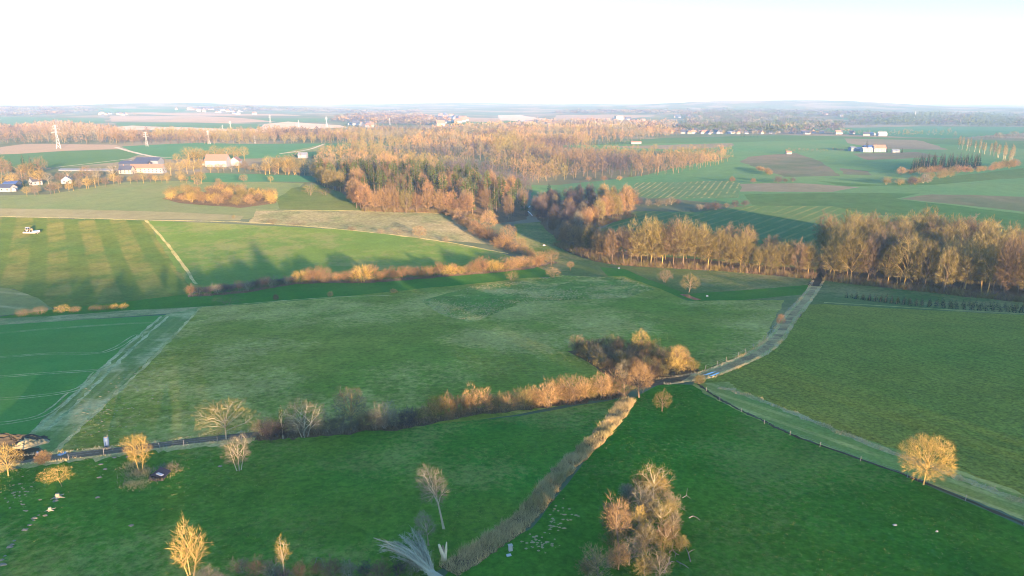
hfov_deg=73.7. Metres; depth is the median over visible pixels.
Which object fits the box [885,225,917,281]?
bare tree
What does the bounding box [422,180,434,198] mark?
bare tree
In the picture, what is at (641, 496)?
bare tree
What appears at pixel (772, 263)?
bare tree
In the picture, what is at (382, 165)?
pine tree
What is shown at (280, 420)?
bare tree
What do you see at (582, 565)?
bare tree
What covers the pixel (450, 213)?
shrub
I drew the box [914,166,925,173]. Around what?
shrub
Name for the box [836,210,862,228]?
bare tree
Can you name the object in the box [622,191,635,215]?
bare tree
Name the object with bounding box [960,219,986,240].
bare tree
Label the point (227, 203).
scrub floor
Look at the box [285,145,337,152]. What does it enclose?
pale knoll
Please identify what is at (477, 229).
shrub
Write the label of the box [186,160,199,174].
farm tree
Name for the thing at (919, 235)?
bare tree
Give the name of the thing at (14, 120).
fields
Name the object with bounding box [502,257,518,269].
shrub
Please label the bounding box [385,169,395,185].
bare tree
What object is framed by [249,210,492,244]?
cropped field
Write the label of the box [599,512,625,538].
bare tree
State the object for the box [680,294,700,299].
pond
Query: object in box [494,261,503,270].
shrub
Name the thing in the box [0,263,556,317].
valley floor
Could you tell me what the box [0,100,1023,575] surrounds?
ground
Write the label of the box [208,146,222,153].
farm tree
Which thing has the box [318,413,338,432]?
shrub
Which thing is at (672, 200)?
shrub
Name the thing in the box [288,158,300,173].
farm tree
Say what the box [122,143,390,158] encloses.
teal field
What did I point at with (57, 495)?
rock
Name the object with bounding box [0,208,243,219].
bare strip
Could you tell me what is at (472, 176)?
pine tree
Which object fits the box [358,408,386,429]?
shrub
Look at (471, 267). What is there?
shrub
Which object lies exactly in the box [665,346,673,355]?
shrub
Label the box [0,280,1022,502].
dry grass
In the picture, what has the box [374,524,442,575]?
fallen tree
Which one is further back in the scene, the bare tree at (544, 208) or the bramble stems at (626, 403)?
the bare tree at (544, 208)
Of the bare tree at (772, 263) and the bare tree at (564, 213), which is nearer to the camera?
the bare tree at (772, 263)
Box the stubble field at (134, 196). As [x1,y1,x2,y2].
[0,181,303,218]
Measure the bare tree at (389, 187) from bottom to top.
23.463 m
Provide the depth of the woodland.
1490.10 m
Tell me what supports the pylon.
on the tan field at (25, 148)
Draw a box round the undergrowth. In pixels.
[361,205,1023,301]
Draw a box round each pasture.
[0,398,620,575]
[59,276,783,451]
[445,384,1023,575]
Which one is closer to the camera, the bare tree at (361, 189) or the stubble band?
the bare tree at (361, 189)
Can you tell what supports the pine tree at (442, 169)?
on the wood floor at (517, 215)
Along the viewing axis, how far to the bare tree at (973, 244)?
316.65 m
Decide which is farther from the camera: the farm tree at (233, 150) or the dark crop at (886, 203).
the farm tree at (233, 150)
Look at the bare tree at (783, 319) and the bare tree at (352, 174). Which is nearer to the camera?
the bare tree at (783, 319)
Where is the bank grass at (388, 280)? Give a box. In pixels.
[186,261,627,439]
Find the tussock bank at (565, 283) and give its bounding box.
[421,275,654,321]
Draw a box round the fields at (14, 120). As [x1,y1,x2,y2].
[0,108,542,128]
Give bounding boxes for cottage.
[28,177,42,184]
[61,175,72,183]
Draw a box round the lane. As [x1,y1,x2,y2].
[0,430,272,464]
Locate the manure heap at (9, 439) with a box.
[0,433,50,445]
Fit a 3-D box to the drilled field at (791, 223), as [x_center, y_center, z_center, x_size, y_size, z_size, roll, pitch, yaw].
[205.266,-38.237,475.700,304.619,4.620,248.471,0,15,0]
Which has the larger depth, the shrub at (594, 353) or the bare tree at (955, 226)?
the bare tree at (955, 226)
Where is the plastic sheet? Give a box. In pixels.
[152,467,170,478]
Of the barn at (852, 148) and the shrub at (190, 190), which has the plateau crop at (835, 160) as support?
the barn at (852, 148)
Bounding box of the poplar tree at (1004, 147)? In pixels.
[1002,141,1006,157]
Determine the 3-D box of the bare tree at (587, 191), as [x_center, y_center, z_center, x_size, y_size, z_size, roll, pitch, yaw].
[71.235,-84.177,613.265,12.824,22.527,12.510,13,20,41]
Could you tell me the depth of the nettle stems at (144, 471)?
119.15 m
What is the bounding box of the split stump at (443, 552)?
[438,542,446,560]
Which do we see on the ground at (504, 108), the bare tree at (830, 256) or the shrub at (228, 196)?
the bare tree at (830, 256)
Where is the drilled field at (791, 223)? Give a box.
[600,206,1010,272]
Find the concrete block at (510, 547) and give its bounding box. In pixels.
[508,543,512,551]
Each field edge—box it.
[0,216,507,253]
[53,308,199,451]
[145,220,197,283]
[206,295,388,306]
[317,210,442,213]
[717,387,1023,504]
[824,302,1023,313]
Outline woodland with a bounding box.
[0,105,1023,190]
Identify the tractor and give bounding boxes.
[24,227,33,231]
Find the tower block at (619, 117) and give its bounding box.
[614,116,622,119]
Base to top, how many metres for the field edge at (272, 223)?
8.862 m
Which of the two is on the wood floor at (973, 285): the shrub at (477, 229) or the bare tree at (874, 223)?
the bare tree at (874, 223)
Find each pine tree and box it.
[314,156,323,165]
[326,161,334,186]
[341,167,346,189]
[344,163,349,173]
[350,160,357,171]
[360,161,368,181]
[360,174,367,199]
[365,162,372,181]
[367,172,373,191]
[369,172,377,195]
[371,167,376,189]
[375,178,382,193]
[379,172,387,198]
[380,159,385,182]
[388,174,395,187]
[394,168,401,189]
[400,177,405,195]
[403,174,408,186]
[406,159,411,167]
[406,179,411,200]
[410,161,417,186]
[410,170,419,195]
[410,180,414,195]
[413,165,420,192]
[416,159,423,170]
[418,176,424,186]
[423,159,428,180]
[429,168,437,185]
[432,178,439,200]
[437,173,447,204]
[438,164,444,174]
[440,174,446,194]
[450,182,456,199]
[451,173,457,196]
[453,165,460,173]
[459,179,470,198]
[465,167,472,177]
[470,183,478,203]
[471,168,477,181]
[474,173,480,195]
[483,175,491,204]
[486,194,493,215]
[492,187,500,211]
[494,186,502,215]
[499,176,507,206]
[507,187,516,218]
[510,187,516,212]
[514,177,522,203]
[520,187,527,214]
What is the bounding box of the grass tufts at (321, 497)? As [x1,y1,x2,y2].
[0,402,614,575]
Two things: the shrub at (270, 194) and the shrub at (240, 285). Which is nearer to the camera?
the shrub at (240, 285)
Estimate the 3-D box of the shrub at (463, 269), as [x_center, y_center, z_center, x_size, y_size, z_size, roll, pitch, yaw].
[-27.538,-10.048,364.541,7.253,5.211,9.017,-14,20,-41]
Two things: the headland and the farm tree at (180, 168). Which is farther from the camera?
the farm tree at (180, 168)
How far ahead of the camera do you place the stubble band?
688.84 m
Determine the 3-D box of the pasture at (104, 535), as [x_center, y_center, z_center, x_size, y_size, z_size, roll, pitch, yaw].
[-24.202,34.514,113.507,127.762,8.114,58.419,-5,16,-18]
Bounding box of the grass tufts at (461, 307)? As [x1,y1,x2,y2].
[425,275,652,318]
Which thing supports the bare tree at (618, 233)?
on the wood edge at (664, 267)
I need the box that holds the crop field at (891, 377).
[700,304,1023,494]
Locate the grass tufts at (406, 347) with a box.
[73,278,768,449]
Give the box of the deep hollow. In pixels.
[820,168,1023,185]
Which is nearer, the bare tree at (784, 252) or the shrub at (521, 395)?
the shrub at (521, 395)
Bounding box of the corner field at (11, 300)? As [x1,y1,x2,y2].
[0,288,52,315]
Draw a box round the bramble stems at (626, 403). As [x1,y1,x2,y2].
[439,397,636,575]
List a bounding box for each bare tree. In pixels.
[0,442,22,475]
[37,465,72,486]
[119,433,153,469]
[167,516,213,575]
[193,395,258,438]
[220,432,252,470]
[273,532,292,575]
[277,397,329,437]
[277,405,286,438]
[309,161,323,175]
[311,165,317,181]
[317,165,325,182]
[319,168,330,187]
[320,169,331,185]
[325,169,336,185]
[328,172,339,190]
[331,387,369,429]
[334,171,346,191]
[344,181,357,203]
[346,183,362,207]
[347,176,356,195]
[347,179,363,197]
[348,168,357,181]
[349,185,367,208]
[354,183,370,211]
[356,173,366,184]
[368,191,382,211]
[375,186,392,211]
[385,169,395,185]
[385,179,395,196]
[387,187,401,212]
[393,173,406,194]
[398,189,411,212]
[400,171,410,192]
[410,191,423,207]
[412,225,426,236]
[413,461,450,528]
[414,510,436,545]
[417,173,427,194]
[421,190,433,208]
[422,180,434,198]
[432,188,444,211]
[438,174,449,195]
[443,190,456,208]
[446,166,453,185]
[447,172,457,193]
[453,197,463,211]
[456,177,468,194]
[458,187,473,213]
[460,193,474,211]
[477,178,486,199]
[480,186,492,211]
[481,209,497,230]
[487,168,495,179]
[488,172,496,185]
[490,174,498,193]
[497,177,509,198]
[499,225,517,239]
[500,183,510,198]
[502,193,513,219]
[506,175,514,190]
[513,237,526,247]
[516,188,528,210]
[531,194,542,212]
[534,163,559,180]
[535,202,546,221]
[537,194,549,207]
[539,199,548,219]
[545,250,558,265]
[546,194,553,208]
[547,210,558,234]
[549,203,560,224]
[550,194,560,209]
[551,374,588,400]
[553,191,561,205]
[560,209,571,224]
[561,222,572,241]
[562,188,571,202]
[563,197,577,212]
[565,192,574,204]
[565,201,576,217]
[566,207,576,222]
[566,215,575,228]
[567,190,578,206]
[568,335,588,354]
[571,194,582,211]
[573,209,584,226]
[573,225,584,242]
[574,226,583,245]
[574,555,599,575]
[575,183,583,202]
[576,211,586,226]
[577,186,585,199]
[577,202,588,215]
[579,543,617,575]
[581,224,594,249]
[582,207,592,225]
[582,225,598,252]
[584,207,594,223]
[585,184,597,200]
[588,191,598,208]
[589,228,602,248]
[590,205,598,222]
[591,374,612,398]
[592,228,605,257]
[593,197,606,223]
[595,232,607,257]
[596,184,607,208]
[596,195,609,220]
[598,182,608,194]
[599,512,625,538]
[600,195,616,215]
[600,501,620,515]
[601,491,633,545]
[602,228,615,258]
[603,228,622,261]
[605,192,621,217]
[605,538,631,569]
[609,185,619,195]
[611,224,634,255]
[614,194,623,217]
[614,532,647,568]
[616,191,625,215]
[616,225,629,251]
[616,374,632,398]
[618,184,632,211]
[618,483,636,497]
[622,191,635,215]
[622,216,662,264]
[623,229,639,263]
[624,186,639,214]
[628,361,653,397]
[629,479,657,512]
[630,238,643,261]
[630,329,650,348]
[631,504,647,528]
[632,520,657,549]
[634,547,657,575]
[636,216,666,265]
[636,461,673,495]
[636,491,657,519]
[643,546,674,575]
[645,220,676,264]
[645,496,673,527]
[647,474,665,494]
[648,235,659,259]
[653,389,672,410]
[655,521,679,547]
[659,213,689,265]
[668,346,685,366]
[668,508,683,529]
[671,216,699,264]
[672,534,689,550]
[681,218,714,267]
[681,273,700,291]
[692,226,725,267]
[702,230,719,264]
[709,225,732,268]
[718,221,736,261]
[719,233,743,269]
[733,223,759,263]
[733,227,757,266]
[733,239,752,268]
[743,242,758,266]
[753,244,771,271]
[754,240,775,269]
[763,233,785,266]
[763,242,782,270]
[774,239,794,272]
[777,243,791,269]
[777,315,785,323]
[783,241,799,267]
[789,237,809,272]
[796,238,823,273]
[800,246,818,268]
[811,211,839,256]
[816,222,834,259]
[819,226,843,274]
[820,235,849,278]
[824,219,848,268]
[832,228,858,271]
[834,228,870,282]
[835,227,863,275]
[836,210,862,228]
[838,219,867,252]
[840,219,861,241]
[849,210,872,256]
[856,230,882,280]
[859,216,885,244]
[861,212,879,231]
[863,224,882,267]
[865,224,897,277]
[867,209,882,227]
[869,230,890,271]
[871,217,889,230]
[876,213,894,229]
[876,224,902,275]
[877,243,905,283]
[884,219,904,240]
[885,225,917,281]
[887,229,927,286]
[889,213,907,230]
[890,218,914,238]
[895,431,959,484]
[898,209,929,235]
[902,221,920,243]
[904,239,939,284]
[906,212,924,227]
[906,232,931,259]
[907,229,927,247]
[912,236,945,290]
[916,219,943,237]
[917,206,940,230]
[917,215,942,236]
[919,223,952,256]
[919,225,936,240]
[920,237,941,281]
[923,222,942,242]
[926,213,946,233]
[933,231,949,274]
[933,243,962,291]
[934,235,964,288]
[936,213,953,228]
[937,220,959,241]
[939,235,963,280]
[946,220,966,240]
[947,213,969,238]
[948,221,973,246]
[950,233,990,288]
[953,231,972,265]
[953,243,986,289]
[959,214,982,232]
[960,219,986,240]
[963,229,993,280]
[970,216,1004,238]
[971,233,1004,289]
[972,219,1002,240]
[972,237,1011,293]
[979,239,1014,290]
[982,214,1003,234]
[989,235,1014,284]
[990,237,1017,287]
[991,231,1023,295]
[994,229,1015,244]
[999,227,1021,247]
[1002,220,1023,236]
[1007,243,1023,294]
[1008,250,1023,289]
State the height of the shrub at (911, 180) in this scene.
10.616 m
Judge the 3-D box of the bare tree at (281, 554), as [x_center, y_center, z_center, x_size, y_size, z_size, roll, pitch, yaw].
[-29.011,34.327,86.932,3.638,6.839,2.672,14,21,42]
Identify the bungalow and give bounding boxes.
[0,184,17,191]
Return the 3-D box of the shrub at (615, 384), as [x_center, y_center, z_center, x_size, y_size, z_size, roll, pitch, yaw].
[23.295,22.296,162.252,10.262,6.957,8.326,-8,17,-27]
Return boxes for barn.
[118,161,151,165]
[133,157,163,163]
[204,154,230,166]
[231,156,242,165]
[848,146,855,150]
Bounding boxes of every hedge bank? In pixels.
[188,262,557,296]
[254,391,626,440]
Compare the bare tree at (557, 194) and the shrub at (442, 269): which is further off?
the bare tree at (557, 194)
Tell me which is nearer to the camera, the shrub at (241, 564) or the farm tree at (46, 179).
the shrub at (241, 564)
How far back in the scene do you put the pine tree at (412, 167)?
687.38 m
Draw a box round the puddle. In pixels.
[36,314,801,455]
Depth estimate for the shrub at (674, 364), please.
179.42 m
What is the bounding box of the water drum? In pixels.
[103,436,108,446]
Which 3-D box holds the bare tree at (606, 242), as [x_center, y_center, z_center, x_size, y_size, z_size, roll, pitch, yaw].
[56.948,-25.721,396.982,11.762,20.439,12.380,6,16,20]
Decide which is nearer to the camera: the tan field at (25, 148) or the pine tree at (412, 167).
the pine tree at (412, 167)
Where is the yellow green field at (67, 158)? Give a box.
[0,149,136,166]
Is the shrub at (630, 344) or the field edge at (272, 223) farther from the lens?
the field edge at (272, 223)
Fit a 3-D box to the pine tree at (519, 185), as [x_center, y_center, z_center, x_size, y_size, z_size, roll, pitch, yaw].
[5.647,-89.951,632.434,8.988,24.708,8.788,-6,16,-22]
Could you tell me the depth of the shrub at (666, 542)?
93.78 m
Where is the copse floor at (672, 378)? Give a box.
[568,349,698,387]
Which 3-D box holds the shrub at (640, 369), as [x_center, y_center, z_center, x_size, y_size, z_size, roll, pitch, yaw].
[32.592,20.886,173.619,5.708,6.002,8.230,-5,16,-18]
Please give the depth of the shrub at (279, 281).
329.93 m
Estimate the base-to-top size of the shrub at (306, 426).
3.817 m
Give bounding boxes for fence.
[67,435,241,458]
[705,288,809,369]
[706,387,1023,524]
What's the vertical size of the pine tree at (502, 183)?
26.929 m
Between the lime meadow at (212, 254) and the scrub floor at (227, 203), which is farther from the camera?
the scrub floor at (227, 203)
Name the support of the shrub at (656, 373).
on the copse floor at (672, 378)
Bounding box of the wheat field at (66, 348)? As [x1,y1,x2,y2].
[0,315,164,434]
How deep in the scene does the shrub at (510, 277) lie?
348.35 m
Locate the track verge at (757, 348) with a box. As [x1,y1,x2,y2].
[665,286,821,384]
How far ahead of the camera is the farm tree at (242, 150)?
933.92 m
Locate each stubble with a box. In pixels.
[109,113,651,122]
[602,138,947,149]
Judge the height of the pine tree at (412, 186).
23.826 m
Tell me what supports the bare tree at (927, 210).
on the wood floor at (973, 285)
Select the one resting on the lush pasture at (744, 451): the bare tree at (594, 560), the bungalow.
the bare tree at (594, 560)
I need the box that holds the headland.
[29,306,202,452]
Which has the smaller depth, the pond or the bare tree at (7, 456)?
the bare tree at (7, 456)
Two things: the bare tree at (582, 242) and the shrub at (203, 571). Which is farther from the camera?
the bare tree at (582, 242)
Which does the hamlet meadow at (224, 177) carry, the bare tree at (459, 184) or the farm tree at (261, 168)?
the farm tree at (261, 168)
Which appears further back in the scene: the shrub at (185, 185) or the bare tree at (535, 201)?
the shrub at (185, 185)
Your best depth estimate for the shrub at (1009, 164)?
848.93 m
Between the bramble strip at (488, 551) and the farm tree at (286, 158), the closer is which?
the bramble strip at (488, 551)
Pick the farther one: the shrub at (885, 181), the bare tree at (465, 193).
the shrub at (885, 181)
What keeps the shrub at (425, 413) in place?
on the hedge bank at (429, 422)
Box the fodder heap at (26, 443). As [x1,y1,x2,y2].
[12,438,49,448]
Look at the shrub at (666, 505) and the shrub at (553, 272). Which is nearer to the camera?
the shrub at (666, 505)
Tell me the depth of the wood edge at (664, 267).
379.00 m
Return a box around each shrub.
[14,308,31,316]
[32,307,47,314]
[33,450,51,464]
[56,304,68,312]
[160,188,177,197]
[165,186,181,193]
[165,192,176,199]
[178,182,193,189]
[181,184,192,194]
[181,191,197,200]
[183,283,195,294]
[184,187,196,194]
[191,191,210,202]
[191,562,220,575]
[193,285,206,293]
[202,285,212,292]
[204,192,220,202]
[205,186,217,194]
[208,285,221,292]
[209,195,222,204]
[209,567,228,575]
[210,187,223,196]
[211,182,224,190]
[215,295,244,305]
[217,283,228,291]
[222,191,232,199]
[223,284,236,291]
[225,556,250,573]
[226,182,235,190]
[228,196,244,204]
[232,280,245,289]
[233,184,246,192]
[241,196,251,203]
[242,280,252,289]
[245,417,270,436]
[245,553,268,575]
[248,279,263,287]
[252,188,265,198]
[253,193,262,200]
[254,277,274,286]
[259,418,283,441]
[259,555,285,575]
[262,276,278,285]
[264,187,277,195]
[265,189,276,199]
[265,194,276,203]
[266,419,295,437]
[273,567,295,575]
[274,277,284,285]
[280,417,306,435]
[282,275,289,283]
[288,276,296,283]
[289,560,310,575]
[290,268,309,283]
[298,418,310,435]
[301,184,316,194]
[302,265,323,282]
[306,557,325,574]
[307,419,322,432]
[313,266,333,281]
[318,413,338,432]
[319,555,343,575]
[321,272,336,282]
[325,411,356,434]
[331,272,344,281]
[340,560,358,575]
[341,271,352,279]
[343,417,363,431]
[347,270,360,281]
[349,264,372,284]
[349,410,374,428]
[355,558,372,575]
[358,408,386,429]
[361,262,382,280]
[365,556,392,575]
[367,399,398,429]
[376,271,384,280]
[376,414,390,428]
[377,266,397,280]
[383,407,407,426]
[387,556,407,575]
[389,268,401,277]
[393,405,417,429]
[396,267,410,277]
[401,548,431,575]
[405,265,422,278]
[410,406,425,420]
[412,265,425,276]
[417,402,440,420]
[420,267,434,277]
[421,394,451,418]
[426,265,440,275]
[434,260,446,275]
[436,391,465,419]
[439,206,452,213]
[441,264,456,274]
[445,209,457,217]
[448,263,459,272]
[449,391,473,417]
[451,215,461,221]
[456,265,466,273]
[458,384,492,412]
[460,393,477,411]
[464,265,475,273]
[465,225,481,232]
[466,219,486,230]
[468,261,481,273]
[470,223,486,235]
[470,255,492,272]
[472,225,486,236]
[477,391,501,412]
[478,227,496,238]
[479,229,492,238]
[485,259,497,271]
[486,233,494,240]
[489,235,507,248]
[491,232,502,241]
[492,390,511,414]
[493,235,515,249]
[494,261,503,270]
[498,387,527,413]
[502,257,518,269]
[505,270,520,279]
[508,242,522,252]
[508,260,521,268]
[508,385,535,408]
[513,255,525,268]
[517,387,544,407]
[518,256,532,267]
[519,244,531,253]
[525,257,535,267]
[525,383,548,406]
[530,257,544,266]
[534,251,548,265]
[538,379,561,406]
[542,376,574,405]
[545,267,560,277]
[559,382,580,405]
[570,374,595,400]
[572,339,583,353]
[576,343,598,361]
[582,337,597,355]
[582,379,600,396]
[582,383,601,398]
[584,343,605,357]
[586,346,608,363]
[590,338,609,349]
[591,352,610,368]
[591,375,615,396]
[597,370,627,395]
[598,525,629,547]
[599,333,614,346]
[601,356,617,371]
[602,344,615,358]
[603,551,621,568]
[608,348,627,360]
[610,338,628,353]
[611,336,625,349]
[612,350,627,363]
[612,508,637,527]
[614,357,633,376]
[615,356,633,371]
[616,335,627,347]
[618,490,635,504]
[619,524,633,537]
[622,349,635,362]
[624,528,660,554]
[625,339,635,350]
[625,346,638,356]
[625,351,636,365]
[626,357,648,375]
[628,360,651,379]
[630,470,658,490]
[631,555,657,575]
[633,339,654,353]
[633,348,654,362]
[633,520,663,546]
[634,355,645,365]
[634,488,663,508]
[639,496,664,528]
[640,338,659,349]
[641,356,656,373]
[643,347,653,358]
[645,361,664,378]
[648,357,667,367]
[650,468,672,497]
[651,535,675,554]
[653,345,665,352]
[653,352,663,365]
[654,344,669,361]
[654,548,671,564]
[656,268,673,281]
[657,362,668,375]
[657,496,682,519]
[658,519,682,542]
[659,488,672,498]
[659,493,684,511]
[662,355,678,368]
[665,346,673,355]
[666,196,677,204]
[666,351,689,373]
[672,346,688,356]
[681,354,692,366]
[686,359,701,370]
[694,374,704,383]
[709,200,721,209]
[772,176,783,182]
[880,176,893,184]
[893,178,903,184]
[894,167,906,174]
[906,175,917,184]
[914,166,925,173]
[933,165,944,172]
[936,168,951,177]
[953,165,965,172]
[962,165,972,171]
[1004,160,1017,167]
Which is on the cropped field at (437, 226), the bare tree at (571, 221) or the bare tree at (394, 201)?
the bare tree at (394, 201)
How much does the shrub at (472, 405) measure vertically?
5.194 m
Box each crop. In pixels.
[546,139,1023,213]
[597,135,1023,148]
[744,193,1023,232]
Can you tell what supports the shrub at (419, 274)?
on the hedge bank at (371, 281)
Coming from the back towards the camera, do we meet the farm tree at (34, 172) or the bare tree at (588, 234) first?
the farm tree at (34, 172)
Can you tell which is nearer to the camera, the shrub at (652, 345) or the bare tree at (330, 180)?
the shrub at (652, 345)
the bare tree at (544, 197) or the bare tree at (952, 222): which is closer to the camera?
the bare tree at (952, 222)
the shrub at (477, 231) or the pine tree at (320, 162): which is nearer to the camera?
the shrub at (477, 231)
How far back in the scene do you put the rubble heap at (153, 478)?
116.39 m
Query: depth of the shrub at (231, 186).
619.57 m
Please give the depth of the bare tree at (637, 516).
97.96 m
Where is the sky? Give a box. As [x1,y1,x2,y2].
[0,0,1023,102]
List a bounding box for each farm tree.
[0,155,9,177]
[0,159,13,175]
[3,173,17,180]
[12,169,29,183]
[15,165,27,172]
[22,162,34,171]
[27,169,45,184]
[29,155,47,172]
[29,185,38,192]
[42,173,53,183]
[48,181,59,192]
[55,173,64,180]
[66,179,76,190]
[79,165,94,180]
[79,176,91,188]
[93,167,103,175]
[105,165,118,175]
[164,163,176,171]
[172,153,181,163]
[175,162,185,170]
[179,147,196,159]
[179,158,191,173]
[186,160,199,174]
[192,147,204,159]
[193,158,205,168]
[194,172,206,182]
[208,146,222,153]
[228,146,238,156]
[237,145,248,159]
[259,161,269,174]
[261,156,276,173]
[271,157,283,173]
[280,154,292,165]
[282,158,292,169]
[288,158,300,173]
[289,162,299,174]
[297,157,310,174]
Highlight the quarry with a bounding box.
[118,115,551,131]
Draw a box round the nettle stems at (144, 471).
[113,458,192,491]
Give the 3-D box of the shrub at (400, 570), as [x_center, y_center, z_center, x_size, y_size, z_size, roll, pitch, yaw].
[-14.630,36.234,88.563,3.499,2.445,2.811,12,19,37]
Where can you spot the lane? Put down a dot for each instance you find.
(150, 445)
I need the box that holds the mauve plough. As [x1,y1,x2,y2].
[740,152,942,176]
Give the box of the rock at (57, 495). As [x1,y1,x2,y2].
[52,493,64,498]
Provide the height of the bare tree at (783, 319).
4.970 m
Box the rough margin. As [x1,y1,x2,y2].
[0,306,203,324]
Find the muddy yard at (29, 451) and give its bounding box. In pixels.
[8,448,39,460]
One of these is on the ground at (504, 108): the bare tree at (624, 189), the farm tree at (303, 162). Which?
the farm tree at (303, 162)
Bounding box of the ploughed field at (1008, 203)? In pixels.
[902,194,1023,211]
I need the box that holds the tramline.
[0,316,168,430]
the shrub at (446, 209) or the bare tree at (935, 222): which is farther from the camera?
the shrub at (446, 209)
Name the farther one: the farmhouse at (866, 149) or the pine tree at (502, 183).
the farmhouse at (866, 149)
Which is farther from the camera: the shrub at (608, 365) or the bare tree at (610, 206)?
the bare tree at (610, 206)
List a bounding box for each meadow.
[148,220,517,286]
[184,173,315,181]
[514,222,811,370]
[531,180,635,206]
[801,117,1023,137]
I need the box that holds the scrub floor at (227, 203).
[163,192,276,207]
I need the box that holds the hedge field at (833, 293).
[809,280,1023,314]
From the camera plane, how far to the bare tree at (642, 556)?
87.88 m
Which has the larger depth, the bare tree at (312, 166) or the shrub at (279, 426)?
the bare tree at (312, 166)
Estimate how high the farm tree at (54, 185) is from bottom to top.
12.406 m
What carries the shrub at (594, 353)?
on the copse floor at (672, 378)
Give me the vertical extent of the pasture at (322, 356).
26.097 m
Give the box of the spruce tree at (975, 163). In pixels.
[972,157,977,168]
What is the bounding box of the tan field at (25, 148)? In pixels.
[0,144,119,153]
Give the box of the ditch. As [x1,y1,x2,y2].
[697,384,1023,524]
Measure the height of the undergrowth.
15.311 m
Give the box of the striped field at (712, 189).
[631,181,741,197]
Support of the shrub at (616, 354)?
on the copse floor at (672, 378)
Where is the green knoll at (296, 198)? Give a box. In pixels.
[277,185,361,209]
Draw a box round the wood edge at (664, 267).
[552,245,806,277]
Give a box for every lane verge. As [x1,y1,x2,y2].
[0,431,255,470]
[693,382,1023,519]
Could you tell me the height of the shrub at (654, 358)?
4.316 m
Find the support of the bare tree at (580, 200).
on the wood floor at (555, 233)
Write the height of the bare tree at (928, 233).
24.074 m
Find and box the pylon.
[51,125,60,148]
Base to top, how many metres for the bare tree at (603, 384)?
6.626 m
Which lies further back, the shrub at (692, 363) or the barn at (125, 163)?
the barn at (125, 163)
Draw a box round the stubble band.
[740,183,857,191]
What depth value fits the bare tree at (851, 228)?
366.55 m
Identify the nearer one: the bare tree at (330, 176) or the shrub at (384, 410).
the shrub at (384, 410)
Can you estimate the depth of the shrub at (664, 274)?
338.96 m
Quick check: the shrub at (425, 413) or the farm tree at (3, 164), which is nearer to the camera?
the shrub at (425, 413)
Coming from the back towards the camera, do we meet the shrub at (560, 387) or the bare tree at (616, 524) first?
the shrub at (560, 387)
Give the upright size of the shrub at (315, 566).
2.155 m
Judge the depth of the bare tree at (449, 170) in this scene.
697.17 m
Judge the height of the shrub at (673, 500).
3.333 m
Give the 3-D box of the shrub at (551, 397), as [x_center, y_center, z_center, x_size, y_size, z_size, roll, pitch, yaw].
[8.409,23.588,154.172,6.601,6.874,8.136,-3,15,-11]
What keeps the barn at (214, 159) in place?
on the ground at (504, 108)
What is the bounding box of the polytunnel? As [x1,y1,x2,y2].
[59,168,116,170]
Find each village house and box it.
[352,120,359,124]
[435,120,444,125]
[454,118,461,122]
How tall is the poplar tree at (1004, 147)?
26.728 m
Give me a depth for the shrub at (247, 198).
559.61 m
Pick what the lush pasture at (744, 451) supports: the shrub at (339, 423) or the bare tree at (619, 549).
the bare tree at (619, 549)
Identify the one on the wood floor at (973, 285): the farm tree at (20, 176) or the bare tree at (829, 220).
the bare tree at (829, 220)
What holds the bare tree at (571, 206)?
on the wood floor at (555, 233)
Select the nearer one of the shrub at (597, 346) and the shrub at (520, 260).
the shrub at (597, 346)
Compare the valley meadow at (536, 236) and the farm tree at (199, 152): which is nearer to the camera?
the valley meadow at (536, 236)
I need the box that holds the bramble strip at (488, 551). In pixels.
[439,402,635,575]
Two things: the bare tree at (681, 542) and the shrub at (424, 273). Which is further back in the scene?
the shrub at (424, 273)
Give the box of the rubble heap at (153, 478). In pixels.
[149,474,165,481]
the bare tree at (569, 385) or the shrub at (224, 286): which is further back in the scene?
the shrub at (224, 286)
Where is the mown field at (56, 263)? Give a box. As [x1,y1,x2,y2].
[0,217,191,307]
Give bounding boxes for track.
[114,147,156,156]
[279,144,323,153]
[683,286,817,380]
[808,263,824,286]
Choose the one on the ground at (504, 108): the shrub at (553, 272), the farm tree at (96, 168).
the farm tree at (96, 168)
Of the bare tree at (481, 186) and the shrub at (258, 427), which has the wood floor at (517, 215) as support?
the bare tree at (481, 186)
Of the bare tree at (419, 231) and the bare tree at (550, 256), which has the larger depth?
the bare tree at (419, 231)
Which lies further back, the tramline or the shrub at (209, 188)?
the shrub at (209, 188)
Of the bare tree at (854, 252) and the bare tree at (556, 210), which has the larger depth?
the bare tree at (556, 210)
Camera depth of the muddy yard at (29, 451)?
127.23 m
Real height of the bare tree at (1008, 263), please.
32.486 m
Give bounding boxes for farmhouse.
[118,164,134,173]
[130,164,143,172]
[142,163,166,172]
[631,141,640,143]
[860,147,872,151]
[872,145,886,151]
[876,132,887,135]
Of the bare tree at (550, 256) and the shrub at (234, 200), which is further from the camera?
the shrub at (234, 200)
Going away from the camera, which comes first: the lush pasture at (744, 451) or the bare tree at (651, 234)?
the lush pasture at (744, 451)
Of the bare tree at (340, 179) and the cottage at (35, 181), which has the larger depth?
the cottage at (35, 181)
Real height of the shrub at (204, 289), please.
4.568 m
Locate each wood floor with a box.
[319,176,528,223]
[536,204,629,238]
[563,239,813,275]
[816,250,1023,299]
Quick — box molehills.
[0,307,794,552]
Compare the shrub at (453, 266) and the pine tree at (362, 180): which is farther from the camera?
the pine tree at (362, 180)
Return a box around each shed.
[2,181,21,185]
[298,152,307,157]
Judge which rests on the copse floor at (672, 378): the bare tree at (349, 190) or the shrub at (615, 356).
the shrub at (615, 356)
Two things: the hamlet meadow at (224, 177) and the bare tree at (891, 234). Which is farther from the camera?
the hamlet meadow at (224, 177)
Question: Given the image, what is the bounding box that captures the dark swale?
[600,267,807,300]
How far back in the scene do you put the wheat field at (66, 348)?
193.18 m

